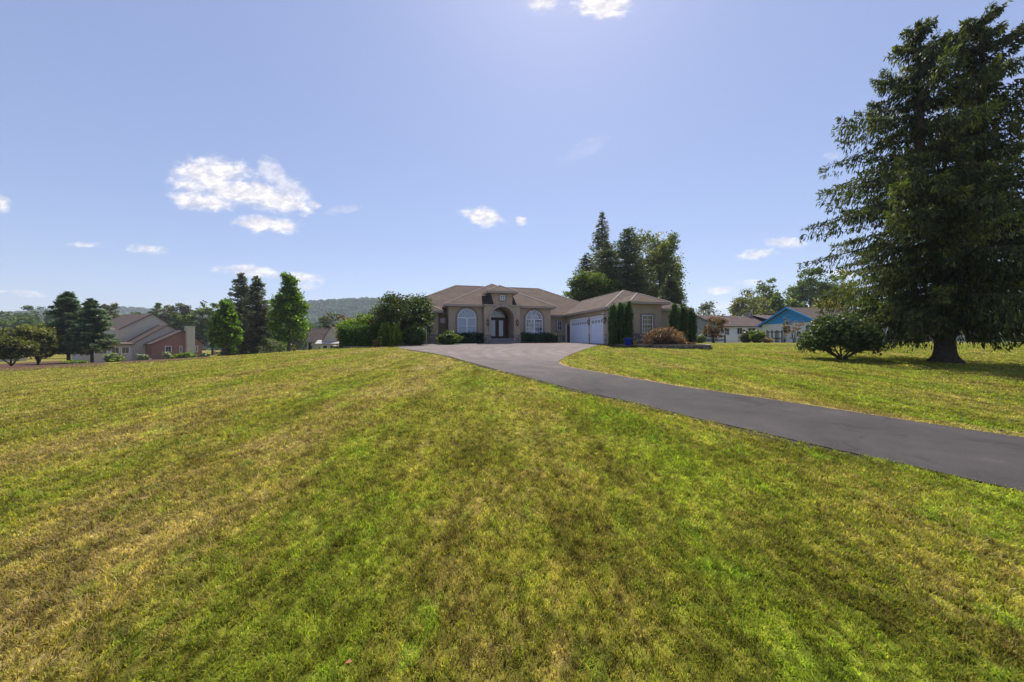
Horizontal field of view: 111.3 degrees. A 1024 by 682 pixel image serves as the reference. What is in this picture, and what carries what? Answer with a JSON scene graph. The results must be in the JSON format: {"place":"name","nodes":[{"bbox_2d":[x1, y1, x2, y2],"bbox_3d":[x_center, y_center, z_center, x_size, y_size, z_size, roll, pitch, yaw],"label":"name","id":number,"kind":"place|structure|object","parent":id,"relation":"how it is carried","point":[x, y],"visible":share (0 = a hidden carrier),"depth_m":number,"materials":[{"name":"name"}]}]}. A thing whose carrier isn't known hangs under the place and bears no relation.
{"place":"outdoors","nodes":[
{"label":"outdoors","id":0,"kind":"place"},
{"bbox_2d":[6,300,386,322],"bbox_3d":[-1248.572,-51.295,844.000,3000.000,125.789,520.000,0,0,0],"label":"hill","id":1,"kind":"structure","parent":0,"point":[314,314],"depth_m":772.36,"materials":[{"name":"green plant"}]},
{"bbox_2d":[1,297,388,322],"bbox_3d":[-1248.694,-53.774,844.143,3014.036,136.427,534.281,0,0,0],"label":"woods","id":2,"kind":"object","parent":1,"relation":"on","point":[321,302],"visible":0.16,"depth_m":816.12,"materials":[{"name":"green plant"}]},
{"bbox_2d":[0,342,1023,681],"bbox_3d":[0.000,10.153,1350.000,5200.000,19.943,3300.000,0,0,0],"label":"lawn","id":3,"kind":"structure","parent":0,"point":[554,662],"depth_m":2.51,"materials":[{"name":"green plant"}]},
{"bbox_2d":[0,321,13,331],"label":"background tree","id":4,"kind":"object","parent":3,"relation":"on","point":[3,323],"visible":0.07,"depth_m":91.28,"materials":[{"name":"green plant"}]},
{"bbox_2d":[0,310,15,325],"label":"background tree","id":5,"kind":"object","parent":3,"relation":"on","point":[5,319],"visible":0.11,"depth_m":150.33,"materials":[{"name":"green plant"}]},
{"bbox_2d":[0,327,26,361],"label":"townhouse","id":6,"kind":"structure","parent":3,"relation":"on","point":[21,359],"depth_m":72.03,"materials":[{"name":"beige"}]},
{"bbox_2d":[6,316,36,330],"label":"background tree","id":7,"kind":"object","parent":3,"relation":"on","point":[20,321],"visible":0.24,"depth_m":118.71,"materials":[{"name":"green plant"}]},
{"bbox_2d":[11,305,45,323],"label":"background tree","id":8,"kind":"object","parent":3,"relation":"on","point":[35,313],"visible":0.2,"depth_m":168.39,"materials":[{"name":"green plant"}]},
{"bbox_2d":[42,310,54,322],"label":"background tree","id":9,"kind":"object","parent":3,"relation":"on","point":[48,318],"visible":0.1,"depth_m":148.19,"materials":[{"name":"green plant"}]},
{"bbox_2d":[0,361,106,370],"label":"mulch bed","id":10,"kind":"object","parent":3,"relation":"on","point":[46,364],"visible":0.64,"depth_m":29.43,"materials":[{"name":"brown soil"}]},
{"bbox_2d":[0,325,44,365],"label":"olive tree","id":11,"kind":"object","parent":10,"relation":"on","point":[16,344],"visible":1,"depth_m":35.70,"materials":[{"name":"green plant"}]},
{"bbox_2d":[24,324,68,364],"bbox_3d":[-51.536,0.587,38.102,3.358,5.012,3.549,0,0,0],"label":"crooked tree","id":12,"kind":"object","parent":10,"relation":"on","point":[51,338],"visible":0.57,"depth_m":38.17,"materials":[{"name":"green plant"}]},
{"bbox_2d":[44,291,101,360],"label":"blue spruce","id":13,"kind":"object","parent":10,"relation":"on","point":[67,305],"visible":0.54,"depth_m":43.35,"materials":[{"name":"green plant"}]},
{"bbox_2d":[61,360,89,363],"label":"juniper","id":14,"kind":"object","parent":10,"relation":"on","point":[73,361],"visible":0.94,"depth_m":32.73,"materials":[{"name":"green plant"}]},
{"bbox_2d":[62,298,120,362],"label":"blue spruce","id":15,"kind":"object","parent":10,"relation":"on","point":[95,324],"visible":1,"depth_m":41.59,"materials":[{"name":"green plant"}]},
{"bbox_2d":[100,302,121,318],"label":"background tree","id":16,"kind":"object","parent":3,"relation":"on","point":[112,307],"visible":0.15,"depth_m":129.12,"materials":[{"name":"green plant"}]},
{"bbox_2d":[102,352,123,361],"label":"variegated shrub","id":17,"kind":"object","parent":3,"relation":"on","point":[108,356],"visible":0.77,"depth_m":33.72,"materials":[{"name":"green plant"}]},
{"bbox_2d":[71,313,204,362],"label":"townhouse","id":18,"kind":"structure","parent":3,"relation":"on","point":[153,336],"depth_m":63.54,"materials":[{"name":"beige"}]},
{"bbox_2d":[111,347,119,353],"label":"window","id":19,"kind":"structure","parent":18,"relation":"in","point":[116,349],"depth_m":58.76,"materials":[{"name":"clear glass"}]},
{"bbox_2d":[121,347,129,353],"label":"window","id":20,"kind":"structure","parent":18,"relation":"in","point":[124,350],"depth_m":59.76,"materials":[{"name":"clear glass"}]},
{"bbox_2d":[147,302,161,313],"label":"background tree","id":21,"kind":"object","parent":3,"relation":"on","point":[157,306],"visible":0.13,"depth_m":129.80,"materials":[{"name":"green plant"}]},
{"bbox_2d":[120,357,208,363],"bbox_3d":[-54.462,2.601,52.987,86.235,2.803,7.051,0,0,45],"label":"mulch bed","id":22,"kind":"object","parent":3,"relation":"on","point":[162,360],"visible":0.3,"depth_m":26.93,"materials":[{"name":"brown soil"}]},
{"bbox_2d":[108,357,125,361],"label":"juniper","id":23,"kind":"object","parent":22,"relation":"on","point":[120,359],"visible":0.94,"depth_m":32.27,"materials":[{"name":"green plant"}]},
{"bbox_2d":[136,353,151,359],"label":"flower clump","id":24,"kind":"object","parent":22,"relation":"on","point":[143,356],"visible":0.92,"depth_m":43.77,"materials":[{"name":"green plant"}]},
{"bbox_2d":[162,351,172,358],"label":"flower clump","id":25,"kind":"object","parent":22,"relation":"on","point":[167,355],"visible":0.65,"depth_m":42.74,"materials":[{"name":"plant"}]},
{"bbox_2d":[170,351,196,358],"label":"juniper","id":26,"kind":"object","parent":22,"relation":"on","point":[185,355],"visible":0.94,"depth_m":36.50,"materials":[{"name":"green plant"}]},
{"bbox_2d":[153,302,184,323],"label":"background tree","id":27,"kind":"object","parent":3,"relation":"on","point":[166,314],"visible":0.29,"depth_m":107.94,"materials":[{"name":"green plant"}]},
{"bbox_2d":[170,313,202,341],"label":"background tree","id":28,"kind":"object","parent":3,"relation":"on","point":[180,323],"visible":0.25,"depth_m":94.15,"materials":[{"name":"green plant"}]},
{"bbox_2d":[180,305,210,345],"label":"background tree","id":29,"kind":"object","parent":3,"relation":"on","point":[186,310],"visible":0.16,"depth_m":110.42,"materials":[{"name":"green plant"}]},
{"bbox_2d":[194,300,219,354],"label":"background tree","id":30,"kind":"object","parent":3,"relation":"on","point":[203,324],"visible":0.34,"depth_m":97.89,"materials":[{"name":"green plant"}]},
{"bbox_2d":[205,296,243,355],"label":"young maple","id":31,"kind":"object","parent":3,"relation":"on","point":[224,328],"visible":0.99,"depth_m":43.32,"materials":[{"name":"green plant"}]},
{"bbox_2d":[213,272,264,355],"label":"dark pine","id":32,"kind":"object","parent":3,"relation":"on","point":[239,287],"visible":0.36,"depth_m":51.48,"materials":[{"name":"green plant"}]},
{"bbox_2d":[237,275,279,354],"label":"dark pine","id":33,"kind":"object","parent":3,"relation":"on","point":[257,333],"visible":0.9,"depth_m":49.48,"materials":[{"name":"green plant"}]},
{"bbox_2d":[233,337,291,352],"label":"understorey shrub","id":34,"kind":"object","parent":3,"relation":"on","point":[281,347],"visible":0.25,"depth_m":65.18,"materials":[{"name":"green plant"}]},
{"bbox_2d":[265,271,312,350],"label":"silver maple","id":35,"kind":"object","parent":3,"relation":"on","point":[289,310],"visible":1,"depth_m":45.10,"materials":[{"name":"green plant"}]},
{"bbox_2d":[269,320,310,349],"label":"background tree","id":36,"kind":"object","parent":3,"relation":"on","point":[301,342],"visible":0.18,"depth_m":104.15,"materials":[{"name":"green plant"}]},
{"bbox_2d":[292,321,316,349],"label":"background tree","id":37,"kind":"object","parent":3,"relation":"on","point":[300,348],"visible":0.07,"depth_m":119.04,"materials":[{"name":"green plant"}]},
{"bbox_2d":[306,327,338,349],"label":"cottage","id":38,"kind":"structure","parent":3,"relation":"on","point":[322,338],"depth_m":72.01,"materials":[{"name":"beige"}]},
{"bbox_2d":[317,311,340,328],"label":"willow tree","id":39,"kind":"object","parent":3,"relation":"on","point":[326,321],"visible":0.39,"depth_m":88.84,"materials":[{"name":"green plant"}]},
{"bbox_2d":[335,314,350,340],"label":"plum tree","id":40,"kind":"object","parent":3,"relation":"on","point":[343,316],"visible":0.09,"depth_m":49.49,"materials":[{"name":"green plant"}]},
{"bbox_2d":[332,345,398,347],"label":"retaining wall","id":41,"kind":"structure","parent":3,"relation":"on","point":[333,346],"depth_m":25.69,"materials":[{"name":"stone"}]},
{"bbox_2d":[436,330,462,343],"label":"hydrangea","id":42,"kind":"object","parent":3,"relation":"on","point":[450,337],"visible":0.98,"depth_m":27.22,"materials":[{"name":"green plant"}]},
{"bbox_2d":[387,284,689,344],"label":"ranch house","id":43,"kind":"structure","parent":3,"relation":"on","point":[493,313],"depth_m":31.43,"materials":[{"name":"brown"}]},
{"bbox_2d":[455,307,477,333],"bbox_3d":[-3.998,-1.780,31.062,2.040,2.580,0.090,0,0,-14],"label":"arched window","id":44,"kind":"structure","parent":43,"relation":"in","point":[466,319],"depth_m":31.05,"materials":[{"name":"white glass"}]},
{"bbox_2d":[491,318,504,337],"bbox_3d":[-1.435,-1.222,33.213,1.640,1.955,0.079,0,0,-14],"label":"front door","id":45,"kind":"structure","parent":43,"relation":"in","point":[497,324],"depth_m":33.22,"materials":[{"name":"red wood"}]},
{"bbox_2d":[491,309,504,317],"bbox_3d":[-1.440,-2.630,33.210,1.560,0.780,0.079,0,0,-14],"label":"transom window","id":46,"kind":"structure","parent":43,"relation":"in","point":[496,313],"depth_m":33.23,"materials":[{"name":"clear glass"}]},
{"bbox_2d":[499,294,505,300],"bbox_3d":[-0.851,-3.860,31.245,0.650,0.620,0.084,0,0,-14],"label":"window","id":47,"kind":"structure","parent":43,"relation":"in","point":[502,297],"depth_m":31.23,"materials":[{"name":"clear glass"}]},
{"bbox_2d":[524,308,543,334],"bbox_3d":[2.056,-1.760,32.576,2.020,2.540,0.090,0,0,-14],"label":"arched window","id":48,"kind":"structure","parent":43,"relation":"in","point":[533,319],"depth_m":32.56,"materials":[{"name":"white glass"}]},
{"bbox_2d":[556,320,562,330],"bbox_3d":[4.815,-1.565,35.434,0.752,1.150,0.084,0,0,-14],"label":"window","id":49,"kind":"structure","parent":43,"relation":"in","point":[559,323],"depth_m":35.42,"materials":[{"name":"clear glass"}]},
{"bbox_2d":[565,324,569,342],"bbox_3d":[5.530,-0.710,34.840,0.150,2.060,0.940,0,0,-14],"label":"side door","id":50,"kind":"structure","parent":43,"relation":"in","point":[567,329],"depth_m":34.87,"materials":[{"name":"wood"}]},
{"bbox_2d":[570,317,589,342],"bbox_3d":[6.203,-0.880,32.206,0.170,2.360,3.940,0,0,-14],"label":"garage door","id":51,"kind":"structure","parent":43,"relation":"in","point":[579,328],"depth_m":32.20,"materials":[{"name":"white paint"}]},
{"bbox_2d":[590,315,604,343],"bbox_3d":[7.035,-0.880,28.879,0.170,2.360,2.300,0,0,-14],"label":"garage door","id":52,"kind":"structure","parent":43,"relation":"in","point":[597,327],"depth_m":28.85,"materials":[{"name":"white paint"}]},
{"bbox_2d":[640,313,654,332],"bbox_3d":[10.510,-1.300,27.169,1.240,1.680,0.084,0,0,-14],"label":"window","id":53,"kind":"structure","parent":43,"relation":"in","point":[647,320],"depth_m":27.16,"materials":[{"name":"clear glass"}]},
{"bbox_2d":[521,342,562,342],"bbox_3d":[3.035,0.250,33.217,5.477,0.300,3.335,0,0,-20],"label":"mulch bed","id":54,"kind":"object","parent":3,"relation":"on","point":[541,342],"visible":0.27,"depth_m":31.34,"materials":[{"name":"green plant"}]},
{"bbox_2d":[520,332,559,341],"bbox_3d":[2.565,-0.254,32.015,3.731,1.208,1.217,0,0,-14],"label":"hedge","id":55,"kind":"object","parent":54,"relation":"on","point":[538,337],"visible":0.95,"depth_m":31.68,"materials":[{"name":"green plant"}]},
{"bbox_2d":[565,253,597,294],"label":"fir tree","id":56,"kind":"object","parent":3,"relation":"on","point":[585,261],"visible":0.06,"depth_m":52.63,"materials":[{"name":"green plant"}]},
{"bbox_2d":[561,267,618,301],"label":"green maple","id":57,"kind":"object","parent":3,"relation":"on","point":[593,282],"visible":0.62,"depth_m":46.30,"materials":[{"name":"green plant"}]},
{"bbox_2d":[588,211,618,286],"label":"tall spruce","id":58,"kind":"object","parent":3,"relation":"on","point":[603,238],"visible":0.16,"depth_m":57.63,"materials":[{"name":"green plant"}]},
{"bbox_2d":[589,241,636,292],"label":"young spruce","id":59,"kind":"object","parent":3,"relation":"on","point":[604,265],"visible":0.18,"depth_m":49.62,"materials":[{"name":"green plant"}]},
{"bbox_2d":[601,226,657,295],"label":"dark hemlock","id":60,"kind":"object","parent":3,"relation":"on","point":[638,279],"visible":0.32,"depth_m":51.00,"materials":[{"name":"green plant"}]},
{"bbox_2d":[621,228,689,294],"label":"slender maple","id":61,"kind":"object","parent":3,"relation":"on","point":[644,238],"visible":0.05,"depth_m":61.88,"materials":[{"name":"green plant"}]},
{"bbox_2d":[410,350,908,468],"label":"verge","id":62,"kind":"structure","parent":3,"relation":"on","point":[769,436],"depth_m":5.92,"materials":[{"name":"green plant"}]},
{"bbox_2d":[634,230,687,300],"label":"honey locust","id":63,"kind":"object","parent":3,"relation":"on","point":[663,254],"visible":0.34,"depth_m":56.81,"materials":[{"name":"green plant"}]},
{"bbox_2d":[610,344,711,348],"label":"retaining wall","id":64,"kind":"structure","parent":3,"relation":"on","point":[703,346],"depth_m":22.93,"materials":[{"name":"stone"}]},
{"bbox_2d":[624,335,632,344],"bbox_3d":[8.104,-0.059,24.400,0.530,0.688,0.530,0,0,0],"label":"flower pot","id":65,"kind":"object","parent":64,"relation":"on","point":[628,339],"visible":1,"depth_m":24.22,"materials":[{"name":"blue ceramic"}]},
{"bbox_2d":[657,272,688,306],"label":"weeping cypress","id":66,"kind":"object","parent":3,"relation":"on","point":[672,288],"visible":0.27,"depth_m":41.63,"materials":[{"name":"green plant"}]},
{"bbox_2d":[696,334,706,342],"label":"hydrangea","id":67,"kind":"object","parent":3,"relation":"on","point":[701,338],"visible":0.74,"depth_m":32.70,"materials":[{"name":"green plant"}]},
{"bbox_2d":[695,301,720,315],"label":"dogwood tree","id":68,"kind":"object","parent":3,"relation":"on","point":[707,307],"visible":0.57,"depth_m":71.61,"materials":[{"name":"green plant"}]},
{"bbox_2d":[700,314,729,342],"bbox_3d":[19.739,-1.167,34.030,2.540,3.000,1.913,0,0,0],"label":"smoke bush","id":69,"kind":"object","parent":3,"relation":"on","point":[719,322],"visible":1,"depth_m":33.80,"materials":[{"name":"brown plant"}]},
{"bbox_2d":[726,335,737,342],"bbox_3d":[23.221,-0.143,37.150,1.644,1.050,0.100,0,0,-11],"label":"picket fence","id":70,"kind":"object","parent":3,"relation":"on","point":[730,339],"visible":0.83,"depth_m":37.13,"materials":[{"name":"white paint"}]},
{"bbox_2d":[559,362,906,419],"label":"verge","id":71,"kind":"structure","parent":3,"relation":"on","point":[719,391],"depth_m":8.62,"materials":[{"name":"green plant"}]},
{"bbox_2d":[694,312,772,341],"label":"bungalow","id":72,"kind":"object","parent":3,"relation":"on","point":[748,321],"visible":0.27,"depth_m":51.86,"materials":[{"name":"white"}]},
{"bbox_2d":[737,328,742,341],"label":"window","id":73,"kind":"structure","parent":72,"relation":"in","point":[739,332],"depth_m":50.51,"materials":[{"name":"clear glass"}]},
{"bbox_2d":[739,329,750,342],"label":"privet shrub","id":74,"kind":"object","parent":3,"relation":"on","point":[744,337],"visible":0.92,"depth_m":37.67,"materials":[{"name":"green plant"}]},
{"bbox_2d":[726,288,776,315],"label":"spreading tree","id":75,"kind":"object","parent":3,"relation":"on","point":[740,308],"visible":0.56,"depth_m":81.57,"materials":[{"name":"green plant"}]},
{"bbox_2d":[748,329,766,342],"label":"lime shrub","id":76,"kind":"object","parent":3,"relation":"on","point":[755,336],"visible":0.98,"depth_m":36.63,"materials":[{"name":"green plant"}]},
{"bbox_2d":[747,278,780,314],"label":"elm tree","id":77,"kind":"object","parent":3,"relation":"on","point":[763,288],"visible":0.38,"depth_m":90.79,"materials":[{"name":"green plant"}]},
{"bbox_2d":[766,330,782,342],"bbox_3d":[28.307,-0.393,37.750,1.440,1.550,0.100,0,0,22],"label":"garden fence","id":78,"kind":"object","parent":3,"relation":"on","point":[776,338],"visible":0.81,"depth_m":37.65,"materials":[{"name":"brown wood"}]},
{"bbox_2d":[782,315,789,342],"bbox_3d":[31.199,-1.311,39.873,0.776,3.274,1.106,0,0,38],"label":"bare lilac","id":79,"kind":"object","parent":3,"relation":"on","point":[785,329],"visible":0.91,"depth_m":39.87,"materials":[{"name":"grey plant"}]},
{"bbox_2d":[767,292,806,313],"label":"beech tree","id":80,"kind":"object","parent":3,"relation":"on","point":[778,305],"visible":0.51,"depth_m":79.24,"materials":[{"name":"green plant"}]},
{"bbox_2d":[784,319,804,342],"bbox_3d":[28.966,-0.936,36.074,1.766,2.536,1.599,0,0,0],"label":"bare lilac","id":81,"kind":"object","parent":3,"relation":"on","point":[795,328],"visible":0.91,"depth_m":35.89,"materials":[{"name":"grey plant"}]},
{"bbox_2d":[782,267,838,307],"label":"oak tree","id":82,"kind":"object","parent":3,"relation":"on","point":[805,289],"visible":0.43,"depth_m":82.45,"materials":[{"name":"green plant"}]},
{"bbox_2d":[756,307,898,341],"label":"ranch house","id":83,"kind":"structure","parent":3,"relation":"on","point":[774,322],"depth_m":44.06,"materials":[{"name":"blue"}]},
{"bbox_2d":[810,295,844,308],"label":"golden tree","id":84,"kind":"object","parent":3,"relation":"on","point":[836,307],"visible":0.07,"depth_m":62.42,"materials":[{"name":"green plant"}]},
{"bbox_2d":[820,274,862,308],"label":"oak tree","id":85,"kind":"object","parent":3,"relation":"on","point":[835,279],"visible":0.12,"depth_m":83.14,"materials":[{"name":"green plant"}]},
{"bbox_2d":[792,309,895,359],"bbox_3d":[15.184,-0.217,15.932,3.579,2.428,3.063,0,0,-30],"label":"viburnum shrub","id":86,"kind":"object","parent":3,"relation":"on","point":[858,333],"visible":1,"depth_m":15.39,"materials":[{"name":"green plant"}]},
{"bbox_2d":[796,0,1023,363],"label":"norway spruce","id":87,"kind":"object","parent":3,"relation":"on","point":[965,224],"visible":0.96,"depth_m":14.46,"materials":[{"name":"green plant"}]},
{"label":"mulch bed","id":88,"kind":"structure","parent":3,"relation":"on","visible":0},
{"bbox_2d":[607,303,618,345],"bbox_3d":[7.245,-1.197,25.200,0.924,3.254,0.904,0,0,0],"label":"arborvitae","id":89,"kind":"object","parent":88,"relation":"on","point":[613,332],"visible":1,"depth_m":25.02,"materials":[{"name":"green plant"}]},
{"bbox_2d":[616,301,626,343],"bbox_3d":[7.868,-1.235,25.341,0.864,3.325,0.870,0,0,-40],"label":"arborvitae","id":90,"kind":"object","parent":88,"relation":"on","point":[621,319],"visible":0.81,"depth_m":25.13,"materials":[{"name":"green plant"}]},
{"bbox_2d":[624,299,634,343],"bbox_3d":[8.478,-1.308,25.481,0.851,3.467,0.862,0,0,-24],"label":"arborvitae","id":91,"kind":"object","parent":88,"relation":"on","point":[629,321],"visible":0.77,"depth_m":25.28,"materials":[{"name":"green plant"}]},
{"bbox_2d":[641,326,687,344],"bbox_3d":[10.488,-0.339,24.297,3.444,1.376,2.918,0,0,0],"label":"weeping maple","id":92,"kind":"object","parent":88,"relation":"on","point":[664,336],"visible":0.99,"depth_m":23.68,"materials":[{"name":"brown plant"}]},
{"bbox_2d":[668,303,680,344],"bbox_3d":[12.245,-1.251,26.406,0.970,3.364,0.958,0,0,0],"label":"arborvitae","id":93,"kind":"object","parent":88,"relation":"on","point":[674,317],"visible":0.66,"depth_m":26.18,"materials":[{"name":"green plant"}]},
{"bbox_2d":[679,302,688,344],"bbox_3d":[13.027,-1.266,26.695,0.976,3.404,0.962,0,0,0],"label":"arborvitae","id":94,"kind":"object","parent":88,"relation":"on","point":[684,318],"visible":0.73,"depth_m":26.45,"materials":[{"name":"green plant"}]},
{"bbox_2d":[687,306,697,342],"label":"arborvitae","id":95,"kind":"object","parent":88,"relation":"on","point":[692,325],"visible":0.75,"depth_m":26.74,"materials":[{"name":"green plant"}]},
{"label":"mulch bed","id":96,"kind":"structure","parent":3,"relation":"on","visible":0},
{"bbox_2d":[333,323,378,346],"bbox_3d":[-11.834,-0.453,26.877,3.267,2.078,2.182,0,0,0],"label":"laurel hedge","id":97,"kind":"object","parent":96,"relation":"on","point":[357,335],"visible":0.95,"depth_m":26.30,"materials":[{"name":"green plant"}]},
{"bbox_2d":[334,312,383,333],"bbox_3d":[-12.550,-0.925,28.985,4.156,3.008,3.101,0,0,0],"label":"forsythia shrub","id":98,"kind":"object","parent":96,"relation":"on","point":[359,320],"visible":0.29,"depth_m":28.43,"materials":[{"name":"green plant"}]},
{"bbox_2d":[377,322,392,345],"bbox_3d":[-9.488,-0.475,26.215,1.194,1.984,1.181,0,0,0],"label":"lilac shrub","id":99,"kind":"object","parent":96,"relation":"on","point":[385,330],"visible":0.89,"depth_m":25.98,"materials":[{"name":"green plant"}]},
{"bbox_2d":[388,323,401,345],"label":"lilac shrub","id":100,"kind":"object","parent":96,"relation":"on","point":[395,336],"visible":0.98,"depth_m":25.80,"materials":[{"name":"green plant"}]},
{"bbox_2d":[367,291,437,344],"bbox_3d":[-8.834,-1.737,28.468,5.424,4.745,5.567,0,0,0],"label":"crabapple tree","id":101,"kind":"object","parent":96,"relation":"on","point":[416,305],"visible":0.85,"depth_m":27.40,"materials":[{"name":"green plant"}]},
{"bbox_2d":[402,324,429,344],"bbox_3d":[-7.399,-0.397,26.573,2.625,1.751,1.472,0,0,0],"label":"evergreen shrub","id":102,"kind":"object","parent":96,"relation":"on","point":[415,335],"visible":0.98,"depth_m":26.25,"materials":[{"name":"green plant"}]},
{"bbox_2d":[455,331,484,343],"bbox_3d":[-3.958,-0.225,30.372,3.205,1.350,1.227,0,0,-14],"label":"hedge","id":103,"kind":"object","parent":96,"relation":"on","point":[471,337],"visible":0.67,"depth_m":30.16,"materials":[{"name":"green plant"}]},
{"bbox_2d":[0,0,1023,315],"label":"sky","id":104,"kind":"structure","parent":0,"point":[165,152],"materials":[{"name":"blue"}]},
{"bbox_2d":[398,343,1023,491],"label":"driveway","id":105,"kind":"structure","parent":0,"point":[987,457],"depth_m":5.78,"materials":[{"name":"grey asphalt"}]},
{"bbox_2d":[759,337,774,342],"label":"ornamental grass","id":106,"kind":"object","parent":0,"point":[766,340],"depth_m":35.76,"materials":[{"name":"beige plant"}]},
{"bbox_3d":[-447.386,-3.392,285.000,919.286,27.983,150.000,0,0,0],"label":"hill","id":107,"kind":"structure","parent":0,"visible":0},
{"bbox_2d":[40,320,383,349],"bbox_3d":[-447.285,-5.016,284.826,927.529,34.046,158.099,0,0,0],"label":"woods","id":108,"kind":"object","parent":107,"relation":"on","point":[317,324],"visible":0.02,"depth_m":276.03,"materials":[{"name":"green plant"}]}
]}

